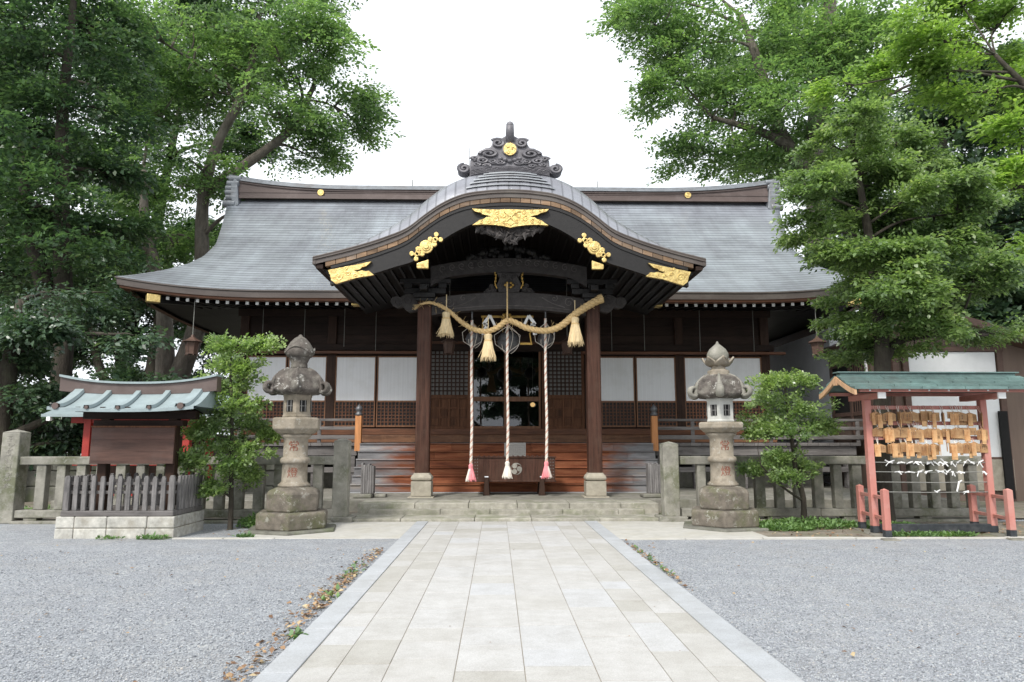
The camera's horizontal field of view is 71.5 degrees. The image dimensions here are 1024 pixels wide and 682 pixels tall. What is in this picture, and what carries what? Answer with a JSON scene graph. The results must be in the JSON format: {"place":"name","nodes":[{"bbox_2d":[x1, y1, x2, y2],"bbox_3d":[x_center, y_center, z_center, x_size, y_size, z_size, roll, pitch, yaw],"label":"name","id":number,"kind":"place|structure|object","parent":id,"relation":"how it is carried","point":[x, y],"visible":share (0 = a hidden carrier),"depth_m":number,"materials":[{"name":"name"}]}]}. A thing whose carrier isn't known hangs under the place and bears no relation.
{"place":"outdoors","nodes":[
{"label":"outdoors","id":0,"kind":"place"},
{"bbox_2d":[254,521,766,538],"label":"pavement","id":1,"kind":"structure","parent":0,"point":[398,530],"depth_m":12.20,"materials":[{"name":"beige stone"}]},
{"bbox_2d":[245,335,335,535],"bbox_3d":[-3.838,1.646,12.667,1.574,3.565,1.648,0,-8,-1],"label":"stone lantern","id":2,"kind":"object","parent":1,"relation":"on","point":[292,503],"visible":0.99,"depth_m":12.38,"materials":[{"name":"grey stone"}]},
{"bbox_2d":[683,341,768,531],"bbox_3d":[3.854,1.742,13.119,1.623,3.505,1.609,0,-8,-1],"label":"stone lantern","id":3,"kind":"object","parent":1,"relation":"on","point":[718,387],"visible":1,"depth_m":12.84,"materials":[{"name":"grey stone"}]},
{"bbox_2d":[0,452,1023,681],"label":"ground","id":4,"kind":"structure","parent":0,"point":[24,539],"depth_m":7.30,"materials":[{"name":"grey gravel"}]},
{"bbox_2d":[54,505,203,538],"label":"block plinth","id":5,"kind":"structure","parent":4,"relation":"on","point":[88,524],"depth_m":11.43,"materials":[{"name":"stone"}]},
{"bbox_2d":[62,473,202,510],"bbox_3d":[-6.379,2.543,12.080,1.814,0.562,1.126,0,-8,-1],"label":"picket fence","id":6,"kind":"object","parent":5,"relation":"on","point":[81,491],"visible":0.94,"depth_m":11.56,"materials":[{"name":"grey wood"}]},
{"bbox_2d":[47,374,223,509],"bbox_3d":[-6.398,1.909,12.108,2.660,2.685,1.465,0,-8,-1],"label":"notice board","id":7,"kind":"object","parent":4,"relation":"on","point":[174,402],"visible":0.98,"depth_m":11.98,"materials":[{"name":"brown wood"}]},
{"bbox_2d":[0,429,355,523],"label":"stone fence","id":8,"kind":"object","parent":4,"relation":"on","point":[16,459],"visible":0.57,"depth_m":13.71,"materials":[{"name":"grey stone"}]},
{"bbox_2d":[163,329,287,529],"bbox_3d":[-5.087,1.611,12.795,1.954,3.672,1.753,0,-8,-1],"label":"broadleaf shrub","id":9,"kind":"object","parent":4,"relation":"on","point":[238,468],"visible":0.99,"depth_m":12.65,"materials":[{"name":"green plant"}]},
{"bbox_2d":[115,121,863,497],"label":"shrine hall","id":10,"kind":"structure","parent":4,"relation":"on","point":[343,279],"depth_m":21.28,"materials":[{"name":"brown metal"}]},
{"bbox_2d":[182,302,201,356],"bbox_3d":[-8.725,-0.376,19.476,0.532,1.584,0.507,0,-8,-1],"label":"hanging lantern","id":11,"kind":"object","parent":10,"relation":"hanging from","point":[192,342],"visible":1,"depth_m":19.32,"materials":[{"name":"brown metal"}]},
{"bbox_2d":[441,287,457,354],"bbox_3d":[-1.647,-0.726,18.766,0.452,2.195,0.431,0,-8,-1],"label":"hanging lantern","id":12,"kind":"object","parent":10,"relation":"hanging from","point":[449,344],"visible":0.97,"depth_m":18.54,"materials":[{"name":"brown metal"}]},
{"bbox_2d":[431,351,470,428],"bbox_3d":[-1.902,1.444,21.600,1.300,2.520,0.080,0,-8,-1],"label":"lattice door","id":13,"kind":"structure","parent":10,"relation":"in","point":[450,373],"depth_m":21.59,"materials":[{"name":"brown wood"}]},
{"bbox_2d":[462,311,481,481],"bbox_3d":[-0.971,1.316,17.216,0.514,4.081,0.836,0,-8,-1],"label":"bell rope","id":14,"kind":"object","parent":10,"relation":"hanging from","point":[473,339],"visible":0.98,"depth_m":16.95,"materials":[{"name":"fabric"}]},
{"bbox_2d":[482,315,495,334],"bbox_3d":[-0.581,-0.399,17.431,0.378,0.509,0.028,1,-8,-5],"label":"paper streamer","id":15,"kind":"object","parent":10,"relation":"hanging from","point":[485,323],"visible":0.64,"depth_m":17.44,"materials":[{"name":"white paper"}]},
{"bbox_2d":[473,352,505,428],"bbox_3d":[-0.704,1.459,21.704,1.056,2.520,0.060,0,-8,-1],"label":"glazed door","id":16,"kind":"structure","parent":10,"relation":"in","point":[474,398],"depth_m":21.63,"materials":[{"name":"brown wood"}]},
{"bbox_2d":[494,323,519,478],"bbox_3d":[-0.133,1.312,17.294,0.623,3.990,0.870,-4,-9,26],"label":"bell rope","id":17,"kind":"object","parent":10,"relation":"hanging from","point":[508,341],"visible":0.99,"depth_m":17.09,"materials":[{"name":"fabric"}]},
{"bbox_2d":[481,313,532,344],"bbox_3d":[-0.114,-0.311,17.619,1.300,0.785,0.265,0,-8,-1],"label":"gilt hanger","id":18,"kind":"object","parent":10,"relation":"hanging from","point":[503,316],"visible":0.57,"depth_m":17.71,"materials":[{"name":"gold metal"}]},
{"bbox_2d":[412,283,603,361],"bbox_3d":[-0.080,-0.444,16.891,4.597,1.891,0.454,0,-8,-1],"label":"shimenawa","id":19,"kind":"object","parent":10,"relation":"hanging from","point":[574,338],"visible":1,"depth_m":16.87,"materials":[{"name":"beige wicker"}]},
{"bbox_2d":[506,352,540,428],"bbox_3d":[0.355,1.462,21.726,1.056,2.520,0.060,0,-8,-1],"label":"glazed door","id":20,"kind":"structure","parent":10,"relation":"in","point":[510,398],"depth_m":21.65,"materials":[{"name":"brown wood"}]},
{"bbox_2d":[523,315,536,334],"bbox_3d":[0.451,-0.395,17.453,0.378,0.509,0.028,0,-8,2],"label":"paper streamer","id":21,"kind":"object","parent":10,"relation":"hanging from","point":[533,323],"visible":0.71,"depth_m":17.46,"materials":[{"name":"white paper"}]},
{"bbox_2d":[530,352,534,406],"bbox_3d":[0.656,1.127,22.691,0.160,1.940,0.156,0,-8,-1],"label":"hanging lamp","id":22,"kind":"object","parent":10,"relation":"hanging from","point":[532,404],"visible":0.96,"depth_m":22.65,"materials":[{"name":"brown"}]},
{"bbox_2d":[534,311,554,478],"bbox_3d":[0.804,1.265,17.263,0.514,4.067,0.833,0,-8,-1],"label":"bell rope","id":23,"kind":"object","parent":10,"relation":"hanging from","point":[545,340],"visible":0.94,"depth_m":16.98,"materials":[{"name":"fabric"}]},
{"bbox_2d":[542,351,584,428],"bbox_3d":[1.557,1.454,21.672,1.300,2.520,0.080,0,-8,-1],"label":"lattice door","id":24,"kind":"structure","parent":10,"relation":"in","point":[565,373],"depth_m":21.65,"materials":[{"name":"brown wood"}]},
{"bbox_2d":[559,279,572,355],"bbox_3d":[1.452,-0.717,18.831,0.452,2.195,0.431,0,-8,-1],"label":"hanging lantern","id":25,"kind":"object","parent":10,"relation":"hanging from","point":[566,348],"visible":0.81,"depth_m":18.62,"materials":[{"name":"brown metal"}]},
{"bbox_2d":[808,310,826,356],"bbox_3d":[8.482,-0.340,19.834,0.532,1.554,0.507,0,-8,-1],"label":"hanging lantern","id":26,"kind":"object","parent":10,"relation":"hanging from","point":[817,343],"visible":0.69,"depth_m":19.66,"materials":[{"name":"brown metal"}]},
{"bbox_2d":[24,504,979,639],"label":"weeds","id":27,"kind":"object","parent":4,"relation":"on","point":[793,523],"visible":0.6,"depth_m":12.35,"materials":[{"name":"green plant"}]},
{"bbox_2d":[0,521,1023,681],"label":"leaf litter","id":28,"kind":"object","parent":4,"relation":"on","point":[271,649],"visible":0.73,"depth_m":6.67,"materials":[{"name":"brown plant"}]},
{"bbox_2d":[252,521,803,681],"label":"kerb","id":29,"kind":"structure","parent":4,"relation":"on","point":[287,663],"depth_m":6.01,"materials":[{"name":"stone"}]},
{"bbox_2d":[172,536,1023,539],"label":"kerb","id":30,"kind":"structure","parent":4,"relation":"on","point":[758,538],"depth_m":11.29,"materials":[{"name":"stone"}]},
{"bbox_2d":[654,441,998,521],"bbox_3d":[6.146,2.821,14.106,6.601,1.650,0.545,0,-8,-1],"label":"stone fence","id":31,"kind":"object","parent":4,"relation":"on","point":[671,459],"visible":0.56,"depth_m":13.98,"materials":[{"name":"grey stone"}]},
{"bbox_2d":[756,521,1023,536],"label":"planting bed","id":32,"kind":"object","parent":4,"relation":"on","point":[843,532],"depth_m":12.10,"materials":[{"name":"brown soil"}]},
{"bbox_2d":[734,368,848,521],"bbox_3d":[5.257,2.012,13.349,2.061,3.042,1.854,0,-8,-1],"label":"broadleaf shrub","id":33,"kind":"object","parent":32,"relation":"on","point":[780,425],"visible":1,"depth_m":13.23,"materials":[{"name":"green plant"}]},
{"bbox_2d":[769,90,1023,521],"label":"holly tree","id":34,"kind":"object","parent":32,"relation":"on","point":[889,267],"visible":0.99,"depth_m":13.46,"materials":[{"name":"green plant"}]},
{"bbox_2d":[819,372,1023,540],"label":"plaque stand","id":35,"kind":"object","parent":4,"relation":"on","point":[866,388],"visible":0.93,"depth_m":12.10,"materials":[{"name":"red wood"}]},
{"bbox_2d":[870,405,878,424],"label":"wish plaque","id":36,"kind":"object","parent":35,"relation":"hanging from","point":[872,417],"visible":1,"depth_m":12.19,"materials":[{"name":"brown wood"}]},
{"bbox_2d":[872,424,882,436],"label":"wish plaque","id":37,"kind":"object","parent":35,"relation":"hanging from","point":[877,432],"visible":1,"depth_m":12.17,"materials":[{"name":"brown wood"}]},
{"bbox_2d":[874,437,885,456],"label":"wish plaque","id":38,"kind":"object","parent":35,"relation":"hanging from","point":[879,449],"visible":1,"depth_m":12.12,"materials":[{"name":"brown wood"}]},
{"bbox_2d":[875,405,885,427],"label":"wish plaque","id":39,"kind":"object","parent":35,"relation":"hanging from","point":[880,422],"visible":1,"depth_m":12.17,"materials":[{"name":"brown wood"}]},
{"bbox_2d":[886,443,891,453],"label":"wish plaque","id":40,"kind":"object","parent":35,"relation":"hanging from","point":[890,451],"visible":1,"depth_m":12.11,"materials":[{"name":"brown wood"}]},
{"bbox_2d":[883,405,895,424],"bbox_3d":[6.454,1.274,12.220,0.237,0.346,0.131,0,-8,-1],"label":"wish plaque","id":41,"kind":"object","parent":35,"relation":"hanging from","point":[889,417],"visible":1,"depth_m":12.16,"materials":[{"name":"brown wood"}]},
{"bbox_2d":[883,423,895,442],"bbox_3d":[6.445,1.550,12.157,0.116,0.371,0.170,8,-11,-42],"label":"wish plaque","id":42,"kind":"object","parent":35,"relation":"hanging from","point":[885,434],"visible":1,"depth_m":12.15,"materials":[{"name":"brown wood"}]},
{"bbox_2d":[888,425,899,441],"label":"wish plaque","id":43,"kind":"object","parent":35,"relation":"hanging from","point":[893,433],"visible":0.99,"depth_m":12.12,"materials":[{"name":"brown wood"}]},
{"bbox_2d":[888,442,899,457],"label":"wish plaque","id":44,"kind":"object","parent":35,"relation":"hanging from","point":[895,448],"visible":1,"depth_m":12.08,"materials":[{"name":"brown wood"}]},
{"bbox_2d":[896,405,901,426],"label":"wish plaque","id":45,"kind":"object","parent":35,"relation":"hanging from","point":[898,415],"visible":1,"depth_m":12.22,"materials":[{"name":"brown wood"}]},
{"bbox_2d":[896,439,902,457],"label":"wish plaque","id":46,"kind":"object","parent":35,"relation":"hanging from","point":[900,454],"visible":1,"depth_m":12.11,"materials":[{"name":"brown wood"}]},
{"bbox_2d":[895,422,907,437],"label":"wish plaque","id":47,"kind":"object","parent":35,"relation":"hanging from","point":[903,433],"visible":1,"depth_m":12.17,"materials":[{"name":"brown wood"}]},
{"bbox_2d":[899,407,911,423],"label":"wish plaque","id":48,"kind":"object","parent":35,"relation":"hanging from","point":[903,421],"visible":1,"depth_m":12.19,"materials":[{"name":"brown wood"}]},
{"bbox_2d":[900,438,911,458],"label":"wish plaque","id":49,"kind":"object","parent":35,"relation":"hanging from","point":[904,446],"visible":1,"depth_m":12.10,"materials":[{"name":"brown wood"}]},
{"bbox_2d":[905,424,915,440],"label":"wish plaque","id":50,"kind":"object","parent":35,"relation":"hanging from","point":[909,430],"visible":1,"depth_m":12.15,"materials":[{"name":"brown wood"}]},
{"bbox_2d":[905,405,918,420],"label":"wish plaque","id":51,"kind":"object","parent":35,"relation":"hanging from","point":[911,416],"visible":1,"depth_m":12.18,"materials":[{"name":"brown wood"}]},
{"bbox_2d":[908,441,920,455],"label":"wish plaque","id":52,"kind":"object","parent":35,"relation":"hanging from","point":[913,448],"visible":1,"depth_m":12.09,"materials":[{"name":"brown wood"}]},
{"bbox_2d":[911,422,921,437],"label":"wish plaque","id":53,"kind":"object","parent":35,"relation":"hanging from","point":[915,433],"visible":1,"depth_m":12.13,"materials":[{"name":"brown wood"}]},
{"bbox_2d":[915,438,922,457],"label":"wish plaque","id":54,"kind":"object","parent":35,"relation":"hanging from","point":[918,453],"visible":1,"depth_m":12.12,"materials":[{"name":"brown wood"}]},
{"bbox_2d":[915,422,923,442],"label":"wish plaque","id":55,"kind":"object","parent":35,"relation":"hanging from","point":[921,440],"visible":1,"depth_m":12.16,"materials":[{"name":"brown wood"}]},
{"bbox_2d":[914,407,927,426],"bbox_3d":[7.024,1.288,12.254,0.247,0.367,0.084,0,-8,-1],"label":"wish plaque","id":56,"kind":"object","parent":35,"relation":"hanging from","point":[924,423],"visible":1,"depth_m":12.21,"materials":[{"name":"brown wood"}]},
{"bbox_2d":[920,406,931,420],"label":"wish plaque","id":57,"kind":"object","parent":35,"relation":"hanging from","point":[924,415],"visible":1,"depth_m":12.20,"materials":[{"name":"brown wood"}]},
{"bbox_2d":[921,439,932,459],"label":"wish plaque","id":58,"kind":"object","parent":35,"relation":"hanging from","point":[924,449],"visible":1,"depth_m":12.12,"materials":[{"name":"brown wood"}]},
{"bbox_2d":[923,422,931,437],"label":"wish plaque","id":59,"kind":"object","parent":35,"relation":"hanging from","point":[925,433],"visible":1,"depth_m":12.17,"materials":[{"name":"brown wood"}]},
{"bbox_2d":[928,438,939,458],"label":"wish plaque","id":60,"kind":"object","parent":35,"relation":"hanging from","point":[933,449],"visible":1,"depth_m":12.08,"materials":[{"name":"brown wood"}]},
{"bbox_2d":[928,422,939,442],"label":"wish plaque","id":61,"kind":"object","parent":35,"relation":"hanging from","point":[934,433],"visible":1,"depth_m":12.14,"materials":[{"name":"brown wood"}]},
{"bbox_2d":[929,407,939,427],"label":"wish plaque","id":62,"kind":"object","parent":35,"relation":"hanging from","point":[934,417],"visible":1,"depth_m":12.17,"materials":[{"name":"brown wood"}]},
{"bbox_2d":[936,422,942,443],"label":"wish plaque","id":63,"kind":"object","parent":35,"relation":"hanging from","point":[940,439],"visible":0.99,"depth_m":12.16,"materials":[{"name":"brown wood"}]},
{"bbox_2d":[939,405,944,424],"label":"wish plaque","id":64,"kind":"object","parent":35,"relation":"hanging from","point":[942,417],"visible":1,"depth_m":12.21,"materials":[{"name":"brown wood"}]},
{"bbox_2d":[942,422,950,442],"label":"wish plaque","id":65,"kind":"object","parent":35,"relation":"hanging from","point":[946,433],"visible":1,"depth_m":12.15,"materials":[{"name":"brown wood"}]},
{"bbox_2d":[947,407,955,424],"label":"wish plaque","id":66,"kind":"object","parent":35,"relation":"hanging from","point":[950,415],"visible":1,"depth_m":12.19,"materials":[{"name":"brown wood"}]},
{"bbox_2d":[949,438,962,459],"bbox_3d":[7.565,1.817,12.125,0.138,0.408,0.175,7,-11,-42],"label":"wish plaque","id":67,"kind":"object","parent":35,"relation":"hanging from","point":[955,448],"visible":1,"depth_m":12.11,"materials":[{"name":"brown wood"}]},
{"bbox_2d":[950,426,962,437],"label":"wish plaque","id":68,"kind":"object","parent":35,"relation":"hanging from","point":[955,432],"visible":1,"depth_m":12.15,"materials":[{"name":"brown wood"}]},
{"bbox_2d":[953,425,964,438],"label":"wish plaque","id":69,"kind":"object","parent":35,"relation":"hanging from","point":[962,433],"visible":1,"depth_m":12.19,"materials":[{"name":"brown wood"}]},
{"bbox_2d":[954,405,966,424],"bbox_3d":[7.665,1.270,12.206,0.141,0.343,0.207,8,-11,-43],"label":"wish plaque","id":70,"kind":"object","parent":35,"relation":"hanging from","point":[959,416],"visible":1,"depth_m":12.19,"materials":[{"name":"brown wood"}]},
{"bbox_2d":[959,406,967,424],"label":"wish plaque","id":71,"kind":"object","parent":35,"relation":"hanging from","point":[962,423],"visible":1,"depth_m":12.22,"materials":[{"name":"brown wood"}]},
{"bbox_2d":[962,442,973,457],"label":"wish plaque","id":72,"kind":"object","parent":35,"relation":"hanging from","point":[966,449],"visible":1,"depth_m":12.14,"materials":[{"name":"brown wood"}]},
{"bbox_2d":[962,425,976,441],"bbox_3d":[7.829,1.551,12.223,0.247,0.355,0.100,-1,-8,10],"label":"wish plaque","id":73,"kind":"object","parent":35,"relation":"hanging from","point":[968,431],"visible":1,"depth_m":12.17,"materials":[{"name":"brown wood"}]},
{"bbox_2d":[963,407,976,425],"bbox_3d":[7.864,1.289,12.259,0.226,0.365,0.109,0,-8,-1],"label":"wish plaque","id":74,"kind":"object","parent":35,"relation":"hanging from","point":[971,418],"visible":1,"depth_m":12.21,"materials":[{"name":"brown wood"}]},
{"bbox_2d":[969,436,979,455],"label":"wish plaque","id":75,"kind":"object","parent":35,"relation":"hanging from","point":[974,447],"visible":1,"depth_m":12.10,"materials":[{"name":"brown wood"}]},
{"bbox_2d":[976,406,982,427],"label":"wish plaque","id":76,"kind":"object","parent":35,"relation":"hanging from","point":[980,417],"visible":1,"depth_m":12.20,"materials":[{"name":"brown wood"}]},
{"bbox_2d":[977,440,987,452],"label":"wish plaque","id":77,"kind":"object","parent":35,"relation":"hanging from","point":[983,448],"visible":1,"depth_m":12.17,"materials":[{"name":"brown wood"}]},
{"bbox_2d":[977,422,988,443],"bbox_3d":[8.048,1.565,12.176,0.144,0.394,0.141,-7,-11,42],"label":"wish plaque","id":78,"kind":"object","parent":35,"relation":"hanging from","point":[982,434],"visible":1,"depth_m":12.15,"materials":[{"name":"brown wood"}]},
{"bbox_2d":[0,0,1023,434],"label":"sky","id":79,"kind":"structure","parent":0,"point":[459,71],"materials":[{"name":"white"}]},
{"bbox_2d":[24,454,1023,518],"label":"earth","id":80,"kind":"structure","parent":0,"point":[1019,508],"depth_m":16.09,"materials":[{"name":"brown soil"}]},
{"bbox_2d":[0,0,178,455],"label":"camphor tree","id":81,"kind":"object","parent":80,"relation":"on","point":[33,143],"visible":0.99,"depth_m":22.45,"materials":[{"name":"green plant"}]},
{"bbox_2d":[0,270,192,476],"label":"evergreen tree","id":82,"kind":"object","parent":80,"relation":"on","point":[19,357],"visible":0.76,"depth_m":18.07,"materials":[{"name":"green plant"}]},
{"bbox_2d":[0,224,237,455],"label":"backdrop tree","id":83,"kind":"object","parent":80,"relation":"on","point":[102,373],"visible":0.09,"depth_m":35.48,"materials":[{"name":"green plant"}]},
{"bbox_2d":[41,396,245,495],"bbox_3d":[-8.766,2.652,17.203,3.940,2.670,2.230,0,-8,-1],"label":"red shrine","id":84,"kind":"object","parent":80,"relation":"on","point":[76,417],"visible":0.03,"depth_m":16.59,"materials":[{"name":"paint"}]},
{"bbox_2d":[0,0,293,375],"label":"backdrop tree","id":85,"kind":"object","parent":80,"relation":"on","point":[248,148],"visible":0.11,"depth_m":38.88,"materials":[{"name":"green plant"}]},
{"bbox_2d":[25,465,273,501],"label":"retaining wall","id":86,"kind":"structure","parent":80,"relation":"on","point":[30,487],"depth_m":18.37,"materials":[{"name":"stone"}]},
{"bbox_2d":[39,0,405,379],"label":"zelkova tree","id":87,"kind":"object","parent":80,"relation":"on","point":[263,41],"visible":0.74,"depth_m":29.88,"materials":[{"name":"green plant"}]},
{"bbox_2d":[50,483,946,510],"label":"stone platform","id":88,"kind":"structure","parent":80,"relation":"on","point":[687,497],"depth_m":16.50,"materials":[{"name":"grey stone"}]},
{"bbox_2d":[353,463,386,497],"bbox_3d":[-3.283,3.231,16.528,0.720,0.788,0.530,0,-8,-1],"label":"wooden stub","id":89,"kind":"object","parent":88,"relation":"on","point":[368,471],"visible":1,"depth_m":16.43,"materials":[{"name":"grey wood"}]},
{"bbox_2d":[472,455,555,495],"bbox_3d":[0.046,3.302,17.548,2.060,0.947,0.790,0,-8,-1],"label":"offering box","id":90,"kind":"object","parent":88,"relation":"on","point":[489,468],"visible":0.91,"depth_m":17.28,"materials":[{"name":"brown wood"}]},
{"bbox_2d":[504,443,525,455],"bbox_3d":[0.079,2.805,18.117,0.545,0.430,0.068,0,-8,-1],"label":"slotted panel","id":91,"kind":"object","parent":90,"relation":"on","point":[516,449],"visible":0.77,"depth_m":18.10,"materials":[{"name":"grey metal"}]},
{"bbox_2d":[640,463,660,497],"bbox_3d":[3.376,3.254,16.665,0.720,0.781,0.530,0,-8,-1],"label":"wooden stub","id":92,"kind":"object","parent":88,"relation":"on","point":[653,485],"visible":0.91,"depth_m":16.57,"materials":[{"name":"grey wood"}]},
{"bbox_2d":[351,500,658,521],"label":"stone steps","id":93,"kind":"structure","parent":80,"relation":"on","point":[488,510],"depth_m":14.60,"materials":[{"name":"grey stone"}]},
{"bbox_2d":[585,0,951,251],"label":"zelkova tree","id":94,"kind":"object","parent":80,"relation":"on","point":[668,34],"visible":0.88,"depth_m":30.95,"materials":[{"name":"green plant"}]},
{"bbox_2d":[769,326,841,483],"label":"passage building","id":95,"kind":"structure","parent":80,"relation":"on","point":[796,348],"depth_m":24.18,"materials":[{"name":"grey paint"}]},
{"bbox_2d":[684,0,1023,242],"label":"backdrop tree","id":96,"kind":"object","parent":80,"relation":"on","point":[897,100],"visible":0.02,"depth_m":39.68,"materials":[{"name":"green plant"}]},
{"bbox_2d":[797,0,1023,255],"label":"maple tree","id":97,"kind":"object","parent":80,"relation":"on","point":[939,58],"visible":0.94,"depth_m":15.78,"materials":[{"name":"green plant"}]},
{"bbox_2d":[799,38,1023,327],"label":"camphor tree","id":98,"kind":"object","parent":80,"relation":"on","point":[997,309],"visible":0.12,"depth_m":25.55,"materials":[{"name":"green plant"}]},
{"bbox_2d":[288,521,764,681],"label":"path","id":99,"kind":"structure","parent":0,"point":[553,647],"depth_m":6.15,"materials":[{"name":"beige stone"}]},
{"bbox_2d":[823,313,1023,500],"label":"plastered building","id":100,"kind":"structure","parent":0,"point":[1006,423],"depth_m":18.76,"materials":[{"name":"white"}]},
{"bbox_2d":[833,363,864,413],"bbox_3d":[9.994,1.412,21.028,0.040,1.380,2.040,0,-8,-1],"label":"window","id":101,"kind":"structure","parent":100,"relation":"in","point":[857,405],"depth_m":21.25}
]}

